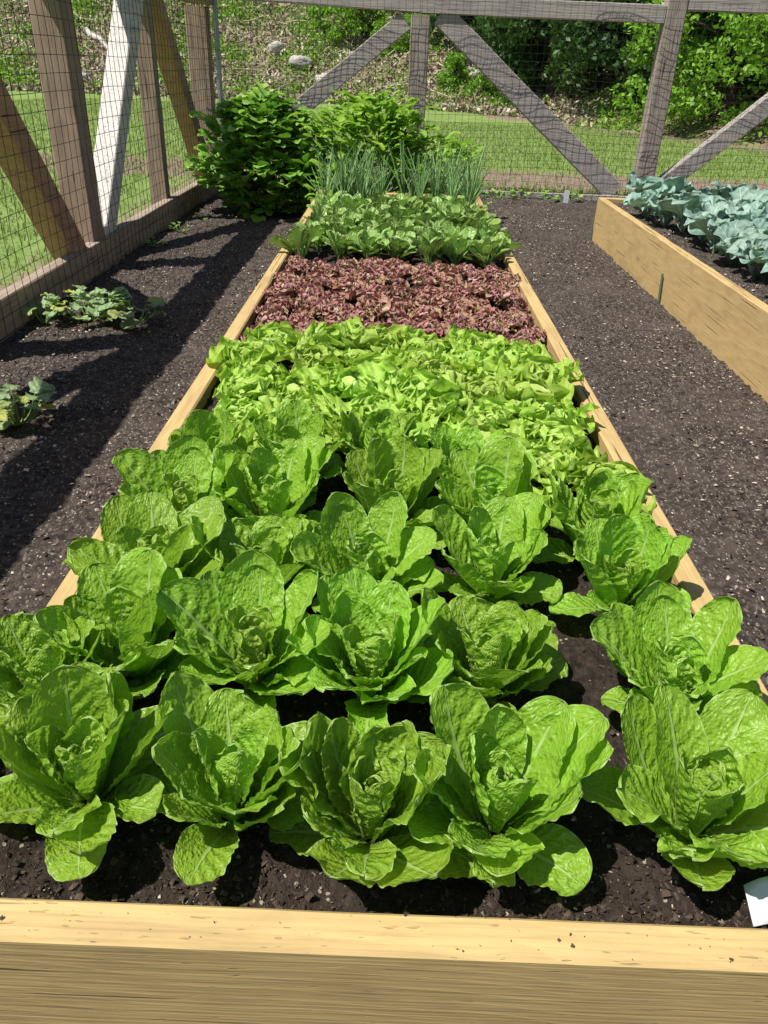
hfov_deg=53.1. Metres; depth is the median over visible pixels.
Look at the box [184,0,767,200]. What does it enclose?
garden fence
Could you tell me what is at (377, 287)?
red lettuce
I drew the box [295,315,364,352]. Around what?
leaf lettuce
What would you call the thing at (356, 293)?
red lettuce
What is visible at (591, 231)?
stake
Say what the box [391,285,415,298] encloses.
red lettuce
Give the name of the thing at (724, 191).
cabbage plant
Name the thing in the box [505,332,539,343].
red lettuce
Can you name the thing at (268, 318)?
red lettuce
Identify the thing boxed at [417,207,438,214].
spinach plant
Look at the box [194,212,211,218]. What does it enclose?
weed
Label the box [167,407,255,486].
romaine lettuce
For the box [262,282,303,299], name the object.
red lettuce
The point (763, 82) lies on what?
maple tree
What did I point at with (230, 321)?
soil crumbs
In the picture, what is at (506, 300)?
red lettuce
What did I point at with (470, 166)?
onion plant
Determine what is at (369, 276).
red lettuce
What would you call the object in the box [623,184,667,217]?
cabbage plant
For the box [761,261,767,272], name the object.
cabbage plant
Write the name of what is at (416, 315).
red lettuce
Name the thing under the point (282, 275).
red lettuce
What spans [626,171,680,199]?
cabbage plant
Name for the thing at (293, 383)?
leaf lettuce
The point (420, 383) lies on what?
leaf lettuce
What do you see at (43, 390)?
squash plant
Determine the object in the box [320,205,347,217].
spinach plant
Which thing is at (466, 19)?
woodland tree
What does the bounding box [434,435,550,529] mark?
romaine lettuce
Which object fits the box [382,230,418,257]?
spinach plant
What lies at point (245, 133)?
currant bush
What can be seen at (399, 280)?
red lettuce
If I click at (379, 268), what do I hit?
red lettuce
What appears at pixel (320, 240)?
spinach plant
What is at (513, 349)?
leaf lettuce
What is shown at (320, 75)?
boulder
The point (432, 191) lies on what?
onion plant
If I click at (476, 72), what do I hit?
boulder
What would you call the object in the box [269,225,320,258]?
spinach plant
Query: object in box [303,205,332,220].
spinach plant
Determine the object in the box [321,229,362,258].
spinach plant
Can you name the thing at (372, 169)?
onion plant
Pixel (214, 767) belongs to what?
romaine lettuce
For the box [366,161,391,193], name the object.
onion plant
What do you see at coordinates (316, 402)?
leaf lettuce
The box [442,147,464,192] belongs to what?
onion plant
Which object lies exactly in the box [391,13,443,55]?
green shrub
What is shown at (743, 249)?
cabbage plant
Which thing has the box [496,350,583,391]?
leaf lettuce
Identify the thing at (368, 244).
spinach plant
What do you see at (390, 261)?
red lettuce
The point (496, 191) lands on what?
weed
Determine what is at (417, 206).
spinach plant
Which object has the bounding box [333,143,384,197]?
onion plant
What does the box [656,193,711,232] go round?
cabbage plant
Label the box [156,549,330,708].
romaine lettuce
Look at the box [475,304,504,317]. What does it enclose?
red lettuce
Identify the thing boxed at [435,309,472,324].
red lettuce
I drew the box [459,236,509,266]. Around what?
spinach plant
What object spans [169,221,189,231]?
weed
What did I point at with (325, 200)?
spinach plant
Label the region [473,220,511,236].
spinach plant
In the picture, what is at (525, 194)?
weed
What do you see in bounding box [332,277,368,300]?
red lettuce
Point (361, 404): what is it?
leaf lettuce
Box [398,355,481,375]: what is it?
leaf lettuce
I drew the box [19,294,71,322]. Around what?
squash plant
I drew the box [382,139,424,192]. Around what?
onion plant
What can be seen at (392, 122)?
pepper bush
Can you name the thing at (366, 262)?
red lettuce
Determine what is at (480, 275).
red lettuce
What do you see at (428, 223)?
spinach plant
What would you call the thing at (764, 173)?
grass
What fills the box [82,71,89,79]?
boulder
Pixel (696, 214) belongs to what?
cabbage plant
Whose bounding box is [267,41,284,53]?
boulder
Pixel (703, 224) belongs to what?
cabbage plant
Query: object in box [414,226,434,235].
spinach plant
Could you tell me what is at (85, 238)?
garden fence
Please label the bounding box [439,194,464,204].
spinach plant
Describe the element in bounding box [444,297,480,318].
red lettuce
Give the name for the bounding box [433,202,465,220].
spinach plant
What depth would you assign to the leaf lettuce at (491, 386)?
2.62 m
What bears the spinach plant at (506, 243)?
on the bed soil at (586, 678)
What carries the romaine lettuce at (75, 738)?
on the bed soil at (586, 678)
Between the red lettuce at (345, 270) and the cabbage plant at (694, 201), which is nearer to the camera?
the red lettuce at (345, 270)
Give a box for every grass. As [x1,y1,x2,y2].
[271,116,767,195]
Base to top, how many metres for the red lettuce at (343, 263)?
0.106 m
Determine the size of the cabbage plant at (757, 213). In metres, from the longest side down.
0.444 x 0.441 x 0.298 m
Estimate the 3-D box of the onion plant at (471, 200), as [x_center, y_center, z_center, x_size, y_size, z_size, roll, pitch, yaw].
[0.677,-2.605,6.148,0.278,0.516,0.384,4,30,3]
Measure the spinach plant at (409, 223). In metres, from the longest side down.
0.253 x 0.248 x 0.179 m
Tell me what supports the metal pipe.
on the ground at (470, 117)
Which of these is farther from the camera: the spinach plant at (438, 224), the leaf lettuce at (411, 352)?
the spinach plant at (438, 224)
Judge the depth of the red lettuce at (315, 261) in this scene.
4.38 m
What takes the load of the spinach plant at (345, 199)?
on the bed soil at (586, 678)
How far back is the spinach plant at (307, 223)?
5.02 m
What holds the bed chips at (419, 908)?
on the bed soil at (586, 678)
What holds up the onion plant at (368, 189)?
on the bed soil at (586, 678)
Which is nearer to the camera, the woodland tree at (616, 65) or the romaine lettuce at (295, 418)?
the romaine lettuce at (295, 418)
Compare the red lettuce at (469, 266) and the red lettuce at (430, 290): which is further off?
the red lettuce at (469, 266)
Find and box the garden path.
[0,188,767,690]
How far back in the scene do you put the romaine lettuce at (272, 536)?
1.64 m
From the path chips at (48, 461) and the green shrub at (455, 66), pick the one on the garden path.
the path chips at (48, 461)
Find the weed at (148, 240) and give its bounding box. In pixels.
[143,236,167,246]
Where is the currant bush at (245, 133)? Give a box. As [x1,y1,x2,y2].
[183,80,344,222]
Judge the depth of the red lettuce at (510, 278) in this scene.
4.19 m
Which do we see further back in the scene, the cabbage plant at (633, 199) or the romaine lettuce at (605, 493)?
the cabbage plant at (633, 199)
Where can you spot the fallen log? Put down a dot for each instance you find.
(98, 38)
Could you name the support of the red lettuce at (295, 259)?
on the bed soil at (586, 678)
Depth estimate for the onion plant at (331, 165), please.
6.47 m
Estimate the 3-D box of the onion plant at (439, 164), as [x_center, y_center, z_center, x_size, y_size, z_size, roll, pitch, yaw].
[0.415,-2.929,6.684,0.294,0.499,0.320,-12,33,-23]
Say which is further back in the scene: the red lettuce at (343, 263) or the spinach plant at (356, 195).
the spinach plant at (356, 195)
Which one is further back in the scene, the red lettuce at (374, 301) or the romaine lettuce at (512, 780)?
the red lettuce at (374, 301)
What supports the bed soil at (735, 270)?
in the raised bed at (722, 317)
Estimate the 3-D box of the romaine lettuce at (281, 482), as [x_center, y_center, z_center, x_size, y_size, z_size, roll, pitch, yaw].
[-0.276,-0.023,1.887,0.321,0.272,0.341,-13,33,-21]
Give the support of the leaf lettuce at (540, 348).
on the bed soil at (586, 678)
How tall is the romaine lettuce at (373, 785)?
0.254 m
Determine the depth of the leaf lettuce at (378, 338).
2.97 m
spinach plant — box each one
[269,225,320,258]
[296,217,329,246]
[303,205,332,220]
[304,221,334,251]
[306,195,337,209]
[309,202,331,211]
[310,189,349,208]
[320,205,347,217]
[320,222,364,254]
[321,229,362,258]
[325,217,370,235]
[328,198,364,210]
[328,211,362,236]
[336,195,365,207]
[342,193,371,204]
[343,229,389,257]
[349,226,393,257]
[350,205,385,226]
[357,212,390,223]
[358,220,380,232]
[359,202,390,218]
[366,190,398,203]
[377,209,414,225]
[377,232,416,259]
[379,199,414,216]
[379,219,407,234]
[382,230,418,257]
[384,204,414,219]
[388,193,416,207]
[391,218,422,233]
[405,231,450,265]
[406,207,445,225]
[407,200,432,223]
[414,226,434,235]
[415,193,449,206]
[415,218,439,229]
[415,226,449,256]
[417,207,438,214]
[427,196,452,212]
[428,223,476,255]
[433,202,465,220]
[434,218,471,231]
[435,210,466,227]
[435,236,477,264]
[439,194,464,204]
[452,201,500,224]
[453,212,492,231]
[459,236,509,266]
[463,201,486,215]
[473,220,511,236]
[474,226,495,239]
[481,232,521,261]
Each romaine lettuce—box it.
[0,611,127,724]
[0,661,172,880]
[32,547,191,699]
[62,490,225,578]
[112,434,237,519]
[115,671,329,886]
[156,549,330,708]
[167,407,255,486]
[187,514,318,591]
[211,435,331,521]
[252,399,344,491]
[268,711,474,887]
[285,566,455,737]
[290,491,443,612]
[327,405,416,476]
[342,433,454,549]
[395,587,567,711]
[408,683,613,895]
[427,423,504,477]
[429,492,562,605]
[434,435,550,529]
[531,468,668,563]
[549,513,692,616]
[581,684,767,891]
[590,580,767,714]
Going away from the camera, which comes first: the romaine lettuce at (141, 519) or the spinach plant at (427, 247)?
the romaine lettuce at (141, 519)
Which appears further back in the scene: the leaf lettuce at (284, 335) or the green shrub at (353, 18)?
the green shrub at (353, 18)
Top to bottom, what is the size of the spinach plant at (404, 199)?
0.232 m
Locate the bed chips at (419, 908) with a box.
[1,258,766,926]
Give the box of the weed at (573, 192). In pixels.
[562,191,582,200]
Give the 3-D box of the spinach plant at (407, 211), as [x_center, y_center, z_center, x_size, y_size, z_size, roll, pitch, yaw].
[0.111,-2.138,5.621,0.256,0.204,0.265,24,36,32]
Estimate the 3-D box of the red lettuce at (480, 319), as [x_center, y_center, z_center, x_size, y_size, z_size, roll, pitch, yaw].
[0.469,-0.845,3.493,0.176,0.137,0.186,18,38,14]
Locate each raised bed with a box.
[0,190,767,1023]
[592,197,767,403]
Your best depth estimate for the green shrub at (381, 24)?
32.53 m
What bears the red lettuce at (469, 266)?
on the bed soil at (586, 678)
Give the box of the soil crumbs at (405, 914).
[0,898,733,962]
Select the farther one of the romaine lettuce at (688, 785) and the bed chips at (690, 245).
the bed chips at (690, 245)
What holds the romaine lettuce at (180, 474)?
on the bed soil at (586, 678)
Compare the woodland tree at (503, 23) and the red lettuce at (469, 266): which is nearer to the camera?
the red lettuce at (469, 266)
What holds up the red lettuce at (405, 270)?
on the bed soil at (586, 678)
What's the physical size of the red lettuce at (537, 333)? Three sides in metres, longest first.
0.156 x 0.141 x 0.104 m
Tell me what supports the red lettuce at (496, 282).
on the bed soil at (586, 678)
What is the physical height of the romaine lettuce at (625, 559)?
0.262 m
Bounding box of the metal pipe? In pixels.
[212,0,223,141]
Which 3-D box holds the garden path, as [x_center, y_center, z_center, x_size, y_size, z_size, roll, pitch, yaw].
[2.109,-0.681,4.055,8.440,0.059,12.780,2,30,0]
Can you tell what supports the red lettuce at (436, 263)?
on the bed soil at (586, 678)
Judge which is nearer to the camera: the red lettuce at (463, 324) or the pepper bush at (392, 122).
the red lettuce at (463, 324)
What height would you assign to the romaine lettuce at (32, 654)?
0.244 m
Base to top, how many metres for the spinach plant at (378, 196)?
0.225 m
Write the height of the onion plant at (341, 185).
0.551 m
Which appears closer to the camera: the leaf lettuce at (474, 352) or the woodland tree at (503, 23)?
the leaf lettuce at (474, 352)
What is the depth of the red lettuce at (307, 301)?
3.58 m
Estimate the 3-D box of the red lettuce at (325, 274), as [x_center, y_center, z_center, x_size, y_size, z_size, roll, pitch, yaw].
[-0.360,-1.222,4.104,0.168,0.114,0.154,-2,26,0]
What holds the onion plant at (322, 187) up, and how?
on the bed soil at (586, 678)
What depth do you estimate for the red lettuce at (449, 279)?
4.03 m
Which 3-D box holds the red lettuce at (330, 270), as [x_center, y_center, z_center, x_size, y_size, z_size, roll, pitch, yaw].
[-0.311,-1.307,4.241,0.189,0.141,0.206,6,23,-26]
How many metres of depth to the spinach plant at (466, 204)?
5.73 m
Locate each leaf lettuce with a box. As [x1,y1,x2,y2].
[169,412,251,440]
[206,335,289,373]
[212,366,276,405]
[212,390,269,426]
[214,351,290,380]
[238,398,341,451]
[243,321,302,351]
[258,364,328,398]
[258,391,347,427]
[282,333,347,368]
[289,354,345,379]
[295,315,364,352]
[304,360,394,412]
[321,408,364,454]
[325,345,391,367]
[344,352,411,383]
[345,324,410,354]
[346,389,425,420]
[377,342,451,365]
[384,363,468,406]
[395,391,477,424]
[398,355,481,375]
[399,325,457,355]
[408,419,460,448]
[443,342,487,364]
[445,323,509,352]
[445,370,515,409]
[453,393,532,430]
[454,417,524,438]
[462,355,515,390]
[486,343,540,363]
[491,339,550,357]
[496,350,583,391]
[498,377,574,412]
[515,398,599,433]
[516,417,607,462]
[523,440,578,501]
[564,458,655,514]
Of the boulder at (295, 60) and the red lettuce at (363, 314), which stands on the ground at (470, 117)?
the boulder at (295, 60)
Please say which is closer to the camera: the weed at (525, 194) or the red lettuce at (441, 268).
the red lettuce at (441, 268)
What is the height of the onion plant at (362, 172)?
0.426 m
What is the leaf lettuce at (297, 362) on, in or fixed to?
on the bed soil at (586, 678)
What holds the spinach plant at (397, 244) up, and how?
on the bed soil at (586, 678)
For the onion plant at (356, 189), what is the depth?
6.69 m
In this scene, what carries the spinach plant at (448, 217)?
on the bed soil at (586, 678)
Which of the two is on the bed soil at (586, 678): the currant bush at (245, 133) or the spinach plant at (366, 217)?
the spinach plant at (366, 217)
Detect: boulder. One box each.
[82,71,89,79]
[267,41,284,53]
[288,55,312,69]
[310,73,326,81]
[466,67,478,76]
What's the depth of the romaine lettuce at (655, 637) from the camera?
1.39 m
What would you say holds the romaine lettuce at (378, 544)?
on the bed soil at (586, 678)
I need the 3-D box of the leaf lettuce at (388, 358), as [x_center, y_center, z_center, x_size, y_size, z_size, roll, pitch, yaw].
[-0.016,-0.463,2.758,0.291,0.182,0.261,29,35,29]
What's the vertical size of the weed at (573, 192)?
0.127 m
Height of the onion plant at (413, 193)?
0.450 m
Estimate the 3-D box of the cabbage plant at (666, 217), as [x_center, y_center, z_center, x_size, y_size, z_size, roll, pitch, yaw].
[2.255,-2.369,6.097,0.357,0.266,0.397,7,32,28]
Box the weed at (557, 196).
[537,190,559,199]
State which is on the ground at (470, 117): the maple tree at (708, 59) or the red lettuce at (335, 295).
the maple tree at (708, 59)
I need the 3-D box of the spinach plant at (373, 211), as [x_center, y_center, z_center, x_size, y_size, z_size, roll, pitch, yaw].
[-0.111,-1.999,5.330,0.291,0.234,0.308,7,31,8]
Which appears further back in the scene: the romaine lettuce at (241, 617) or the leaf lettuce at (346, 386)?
the leaf lettuce at (346, 386)
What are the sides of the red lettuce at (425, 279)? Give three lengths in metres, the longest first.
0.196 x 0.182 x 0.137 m
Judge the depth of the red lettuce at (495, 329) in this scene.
3.33 m
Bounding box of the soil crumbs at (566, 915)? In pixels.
[0,453,767,928]
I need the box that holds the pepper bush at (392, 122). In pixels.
[282,87,489,212]
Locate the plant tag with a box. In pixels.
[563,190,569,202]
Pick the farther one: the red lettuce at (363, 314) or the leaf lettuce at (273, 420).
the red lettuce at (363, 314)
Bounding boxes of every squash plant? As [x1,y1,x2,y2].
[0,376,56,429]
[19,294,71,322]
[40,284,132,321]
[105,295,166,328]
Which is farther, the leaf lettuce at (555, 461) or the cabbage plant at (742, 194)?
the cabbage plant at (742, 194)
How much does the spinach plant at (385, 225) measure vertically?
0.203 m
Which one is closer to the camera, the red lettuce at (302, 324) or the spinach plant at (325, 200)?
the red lettuce at (302, 324)
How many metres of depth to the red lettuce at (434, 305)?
3.66 m
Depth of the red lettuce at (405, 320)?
3.32 m
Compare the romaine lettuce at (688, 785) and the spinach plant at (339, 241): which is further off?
the spinach plant at (339, 241)
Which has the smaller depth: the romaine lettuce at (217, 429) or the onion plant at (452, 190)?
the romaine lettuce at (217, 429)
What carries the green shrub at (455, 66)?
on the ground at (470, 117)
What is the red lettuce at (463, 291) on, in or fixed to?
on the bed soil at (586, 678)
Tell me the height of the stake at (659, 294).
0.223 m
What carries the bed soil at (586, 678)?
in the raised bed at (96, 962)
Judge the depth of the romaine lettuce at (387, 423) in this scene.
2.14 m
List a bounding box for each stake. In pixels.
[590,221,592,240]
[657,274,663,303]
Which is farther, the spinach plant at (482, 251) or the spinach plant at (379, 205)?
the spinach plant at (379, 205)
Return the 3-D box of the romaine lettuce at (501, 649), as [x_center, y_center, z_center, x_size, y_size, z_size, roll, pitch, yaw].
[0.190,0.273,1.427,0.268,0.243,0.333,25,37,34]
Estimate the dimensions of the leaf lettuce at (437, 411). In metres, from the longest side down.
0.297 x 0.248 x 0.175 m
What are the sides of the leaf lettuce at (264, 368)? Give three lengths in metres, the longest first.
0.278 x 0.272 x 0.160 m
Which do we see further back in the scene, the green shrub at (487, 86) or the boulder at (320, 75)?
the boulder at (320, 75)
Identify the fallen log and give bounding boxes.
[83,27,107,48]
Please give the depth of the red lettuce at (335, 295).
3.78 m
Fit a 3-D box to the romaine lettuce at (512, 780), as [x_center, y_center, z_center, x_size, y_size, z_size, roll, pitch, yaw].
[0.183,0.427,1.151,0.298,0.264,0.300,21,35,29]
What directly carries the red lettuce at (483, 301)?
on the bed soil at (586, 678)
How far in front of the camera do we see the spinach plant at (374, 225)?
4.97 m
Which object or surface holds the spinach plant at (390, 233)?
on the bed soil at (586, 678)
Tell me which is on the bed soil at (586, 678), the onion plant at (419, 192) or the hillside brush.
the onion plant at (419, 192)
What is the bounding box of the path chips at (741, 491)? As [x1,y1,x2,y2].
[480,197,767,645]
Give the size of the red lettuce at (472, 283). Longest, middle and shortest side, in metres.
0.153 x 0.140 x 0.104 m
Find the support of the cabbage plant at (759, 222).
on the bed soil at (735, 270)
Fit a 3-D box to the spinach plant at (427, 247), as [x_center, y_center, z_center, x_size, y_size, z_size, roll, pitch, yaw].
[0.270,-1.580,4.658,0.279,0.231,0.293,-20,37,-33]
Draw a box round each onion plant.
[303,145,335,195]
[311,142,355,197]
[314,148,354,188]
[315,153,349,193]
[325,142,361,198]
[327,143,374,196]
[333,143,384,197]
[336,143,372,187]
[352,152,386,193]
[354,145,369,193]
[358,150,388,198]
[361,151,383,188]
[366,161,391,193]
[367,151,401,193]
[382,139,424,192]
[400,152,432,197]
[403,147,440,198]
[404,147,442,198]
[421,151,457,196]
[425,142,446,184]
[426,161,444,196]
[434,161,465,198]
[436,151,478,198]
[440,142,471,190]
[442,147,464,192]
[450,146,485,192]
[450,153,480,200]
[453,152,489,204]
[464,144,496,202]
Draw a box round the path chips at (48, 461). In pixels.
[0,199,304,606]
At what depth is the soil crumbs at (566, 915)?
1.12 m
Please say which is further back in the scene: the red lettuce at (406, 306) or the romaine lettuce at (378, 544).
the red lettuce at (406, 306)
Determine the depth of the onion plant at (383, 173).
6.54 m
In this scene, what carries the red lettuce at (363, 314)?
on the bed soil at (586, 678)
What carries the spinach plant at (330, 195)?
on the bed soil at (586, 678)
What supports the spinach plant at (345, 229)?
on the bed soil at (586, 678)
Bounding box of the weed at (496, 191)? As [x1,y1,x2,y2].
[484,188,509,198]
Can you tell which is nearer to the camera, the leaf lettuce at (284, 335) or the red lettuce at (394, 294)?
the leaf lettuce at (284, 335)
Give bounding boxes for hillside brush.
[0,0,610,127]
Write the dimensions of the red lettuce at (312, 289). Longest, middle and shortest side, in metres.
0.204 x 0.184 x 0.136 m
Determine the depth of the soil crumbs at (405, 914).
1.02 m
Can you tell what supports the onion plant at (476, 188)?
on the bed soil at (586, 678)
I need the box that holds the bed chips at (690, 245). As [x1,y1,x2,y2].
[617,204,767,297]
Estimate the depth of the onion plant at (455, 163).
6.62 m
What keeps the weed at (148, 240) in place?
on the garden path
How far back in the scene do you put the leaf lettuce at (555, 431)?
2.29 m
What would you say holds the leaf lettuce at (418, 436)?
on the bed soil at (586, 678)
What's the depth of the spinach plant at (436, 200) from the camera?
5.77 m
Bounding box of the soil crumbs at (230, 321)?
[0,193,767,638]
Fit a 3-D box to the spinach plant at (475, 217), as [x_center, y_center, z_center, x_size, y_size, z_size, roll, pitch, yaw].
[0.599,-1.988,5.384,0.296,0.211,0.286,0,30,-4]
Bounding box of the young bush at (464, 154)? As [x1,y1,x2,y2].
[420,135,492,212]
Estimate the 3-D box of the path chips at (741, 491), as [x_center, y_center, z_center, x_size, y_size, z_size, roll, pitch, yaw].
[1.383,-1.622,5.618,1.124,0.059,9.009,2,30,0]
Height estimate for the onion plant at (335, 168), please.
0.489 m
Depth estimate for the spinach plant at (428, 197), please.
5.86 m
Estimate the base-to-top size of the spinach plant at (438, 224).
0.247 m
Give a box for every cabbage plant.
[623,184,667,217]
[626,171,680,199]
[645,197,687,226]
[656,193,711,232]
[661,174,701,197]
[667,191,711,199]
[683,199,751,242]
[685,215,720,253]
[687,193,725,204]
[701,184,722,195]
[710,181,745,199]
[710,218,767,262]
[716,184,767,208]
[717,200,767,225]
[726,235,767,275]
[746,200,764,210]
[749,202,767,221]
[751,184,758,189]
[752,215,767,234]
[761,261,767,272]
[763,238,767,258]
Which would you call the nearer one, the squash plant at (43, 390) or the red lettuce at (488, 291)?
the squash plant at (43, 390)
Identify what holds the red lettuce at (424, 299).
on the bed soil at (586, 678)
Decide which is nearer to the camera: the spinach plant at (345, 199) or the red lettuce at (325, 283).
the red lettuce at (325, 283)
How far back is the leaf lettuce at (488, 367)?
2.78 m
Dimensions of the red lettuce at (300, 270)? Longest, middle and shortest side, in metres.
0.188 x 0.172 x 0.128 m
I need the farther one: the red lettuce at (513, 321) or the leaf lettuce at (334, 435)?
the red lettuce at (513, 321)
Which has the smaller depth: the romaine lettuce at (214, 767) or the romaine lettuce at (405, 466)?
the romaine lettuce at (214, 767)
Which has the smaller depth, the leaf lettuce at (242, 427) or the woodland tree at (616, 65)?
the leaf lettuce at (242, 427)
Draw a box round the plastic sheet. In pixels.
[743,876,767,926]
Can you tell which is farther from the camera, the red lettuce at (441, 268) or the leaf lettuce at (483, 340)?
the red lettuce at (441, 268)
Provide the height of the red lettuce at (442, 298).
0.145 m
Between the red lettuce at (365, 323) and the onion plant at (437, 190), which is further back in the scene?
the onion plant at (437, 190)
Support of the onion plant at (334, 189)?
on the bed soil at (586, 678)
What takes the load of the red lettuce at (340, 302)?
on the bed soil at (586, 678)
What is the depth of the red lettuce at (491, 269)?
4.37 m
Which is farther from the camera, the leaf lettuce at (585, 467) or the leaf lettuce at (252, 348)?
the leaf lettuce at (252, 348)
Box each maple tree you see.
[609,0,767,140]
[754,66,767,101]
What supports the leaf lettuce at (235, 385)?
on the bed soil at (586, 678)
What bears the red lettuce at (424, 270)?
on the bed soil at (586, 678)
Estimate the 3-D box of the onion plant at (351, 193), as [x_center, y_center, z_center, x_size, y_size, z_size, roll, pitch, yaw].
[-0.287,-2.748,6.303,0.367,0.514,0.202,-10,33,-21]
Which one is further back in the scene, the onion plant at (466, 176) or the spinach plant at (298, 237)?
the onion plant at (466, 176)
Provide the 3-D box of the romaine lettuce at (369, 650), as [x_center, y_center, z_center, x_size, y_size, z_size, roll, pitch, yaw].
[-0.020,0.282,1.383,0.308,0.262,0.335,2,30,0]
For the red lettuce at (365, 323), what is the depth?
3.39 m
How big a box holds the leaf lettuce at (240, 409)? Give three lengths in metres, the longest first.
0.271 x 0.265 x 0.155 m
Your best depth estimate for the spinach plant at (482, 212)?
5.52 m
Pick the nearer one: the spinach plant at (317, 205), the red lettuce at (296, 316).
the red lettuce at (296, 316)
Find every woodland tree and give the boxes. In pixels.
[429,14,511,57]
[470,0,643,95]
[539,0,712,106]
[608,0,767,86]
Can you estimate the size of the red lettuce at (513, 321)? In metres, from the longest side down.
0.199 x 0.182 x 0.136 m
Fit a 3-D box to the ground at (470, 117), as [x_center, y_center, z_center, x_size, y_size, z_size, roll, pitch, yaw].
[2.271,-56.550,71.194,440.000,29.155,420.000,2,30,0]
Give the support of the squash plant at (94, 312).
on the garden path
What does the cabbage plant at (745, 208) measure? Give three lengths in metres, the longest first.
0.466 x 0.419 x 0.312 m
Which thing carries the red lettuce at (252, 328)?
on the bed soil at (586, 678)
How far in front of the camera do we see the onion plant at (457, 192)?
6.35 m
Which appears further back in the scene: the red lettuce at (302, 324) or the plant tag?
the plant tag
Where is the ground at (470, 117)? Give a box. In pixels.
[0,0,767,290]
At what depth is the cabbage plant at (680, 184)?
6.66 m
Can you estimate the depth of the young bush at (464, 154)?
7.57 m
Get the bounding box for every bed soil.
[0,198,767,928]
[613,202,767,304]
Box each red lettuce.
[239,323,266,341]
[253,302,288,317]
[255,313,295,327]
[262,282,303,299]
[266,292,302,315]
[271,269,300,283]
[279,277,308,287]
[285,254,309,273]
[285,262,311,277]
[287,308,316,323]
[292,293,329,315]
[292,318,318,329]
[295,284,329,302]
[300,272,337,292]
[302,272,330,279]
[308,258,326,265]
[310,260,340,278]
[314,301,349,319]
[317,314,344,324]
[326,290,348,302]
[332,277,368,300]
[334,274,352,291]
[335,265,356,277]
[335,299,353,309]
[336,257,357,268]
[345,306,379,322]
[347,287,379,300]
[351,267,385,286]
[353,293,392,318]
[357,256,385,268]
[361,263,391,280]
[362,320,380,326]
[369,284,388,291]
[373,306,409,326]
[379,288,409,300]
[380,316,416,327]
[381,257,403,267]
[384,261,417,279]
[385,272,409,287]
[390,298,420,313]
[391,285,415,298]
[405,305,442,321]
[409,293,435,306]
[410,285,442,297]
[411,271,436,286]
[412,321,447,338]
[414,262,431,268]
[415,265,434,276]
[416,313,450,331]
[419,303,440,308]
[429,260,448,267]
[430,289,467,310]
[432,263,468,276]
[434,269,466,290]
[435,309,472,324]
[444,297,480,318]
[450,286,473,296]
[451,320,477,330]
[458,263,474,278]
[464,267,490,283]
[467,280,483,296]
[467,281,500,304]
[468,295,490,309]
[471,309,504,333]
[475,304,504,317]
[482,321,508,336]
[483,263,501,278]
[488,278,510,286]
[493,268,521,288]
[493,293,527,310]
[496,285,523,297]
[497,310,535,334]
[505,304,533,322]
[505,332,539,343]
[515,326,546,340]
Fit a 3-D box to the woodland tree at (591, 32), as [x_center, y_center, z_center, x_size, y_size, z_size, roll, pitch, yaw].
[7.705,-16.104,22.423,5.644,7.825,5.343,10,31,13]
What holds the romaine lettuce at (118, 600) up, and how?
on the bed soil at (586, 678)
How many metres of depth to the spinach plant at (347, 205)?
5.51 m
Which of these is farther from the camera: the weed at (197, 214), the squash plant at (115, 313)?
the weed at (197, 214)
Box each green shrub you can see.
[307,5,388,40]
[369,17,401,56]
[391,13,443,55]
[435,49,470,91]
[461,65,497,99]
[497,73,527,108]
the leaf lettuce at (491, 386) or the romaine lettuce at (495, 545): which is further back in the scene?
the leaf lettuce at (491, 386)
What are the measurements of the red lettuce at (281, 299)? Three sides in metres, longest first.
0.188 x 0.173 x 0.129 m
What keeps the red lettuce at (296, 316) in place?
on the bed soil at (586, 678)
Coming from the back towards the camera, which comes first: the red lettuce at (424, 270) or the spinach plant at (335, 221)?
the spinach plant at (335, 221)
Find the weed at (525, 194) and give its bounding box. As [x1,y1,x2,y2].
[506,189,529,198]
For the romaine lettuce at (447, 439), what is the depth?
2.13 m
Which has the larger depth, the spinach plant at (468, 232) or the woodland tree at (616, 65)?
the woodland tree at (616, 65)
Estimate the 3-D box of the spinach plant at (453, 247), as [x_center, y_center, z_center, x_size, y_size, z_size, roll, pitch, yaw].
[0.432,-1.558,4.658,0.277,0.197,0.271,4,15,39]
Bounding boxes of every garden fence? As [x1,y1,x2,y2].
[0,0,222,342]
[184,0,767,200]
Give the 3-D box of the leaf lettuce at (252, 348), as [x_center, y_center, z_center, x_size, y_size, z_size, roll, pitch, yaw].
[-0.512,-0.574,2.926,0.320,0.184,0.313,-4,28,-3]
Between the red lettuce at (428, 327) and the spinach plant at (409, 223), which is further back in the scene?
the spinach plant at (409, 223)
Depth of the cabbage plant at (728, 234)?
4.96 m
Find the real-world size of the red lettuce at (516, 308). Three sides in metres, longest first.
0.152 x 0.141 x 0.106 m
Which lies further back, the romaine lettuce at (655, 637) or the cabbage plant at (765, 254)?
the cabbage plant at (765, 254)
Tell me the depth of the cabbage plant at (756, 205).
5.93 m
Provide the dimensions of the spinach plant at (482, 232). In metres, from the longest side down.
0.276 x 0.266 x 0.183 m
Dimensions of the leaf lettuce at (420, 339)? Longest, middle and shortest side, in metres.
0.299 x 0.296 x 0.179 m
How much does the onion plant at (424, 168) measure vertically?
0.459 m
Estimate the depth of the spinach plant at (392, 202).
5.69 m
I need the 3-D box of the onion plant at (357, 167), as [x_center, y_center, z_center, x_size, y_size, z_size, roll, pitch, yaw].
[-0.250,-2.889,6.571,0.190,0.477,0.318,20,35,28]

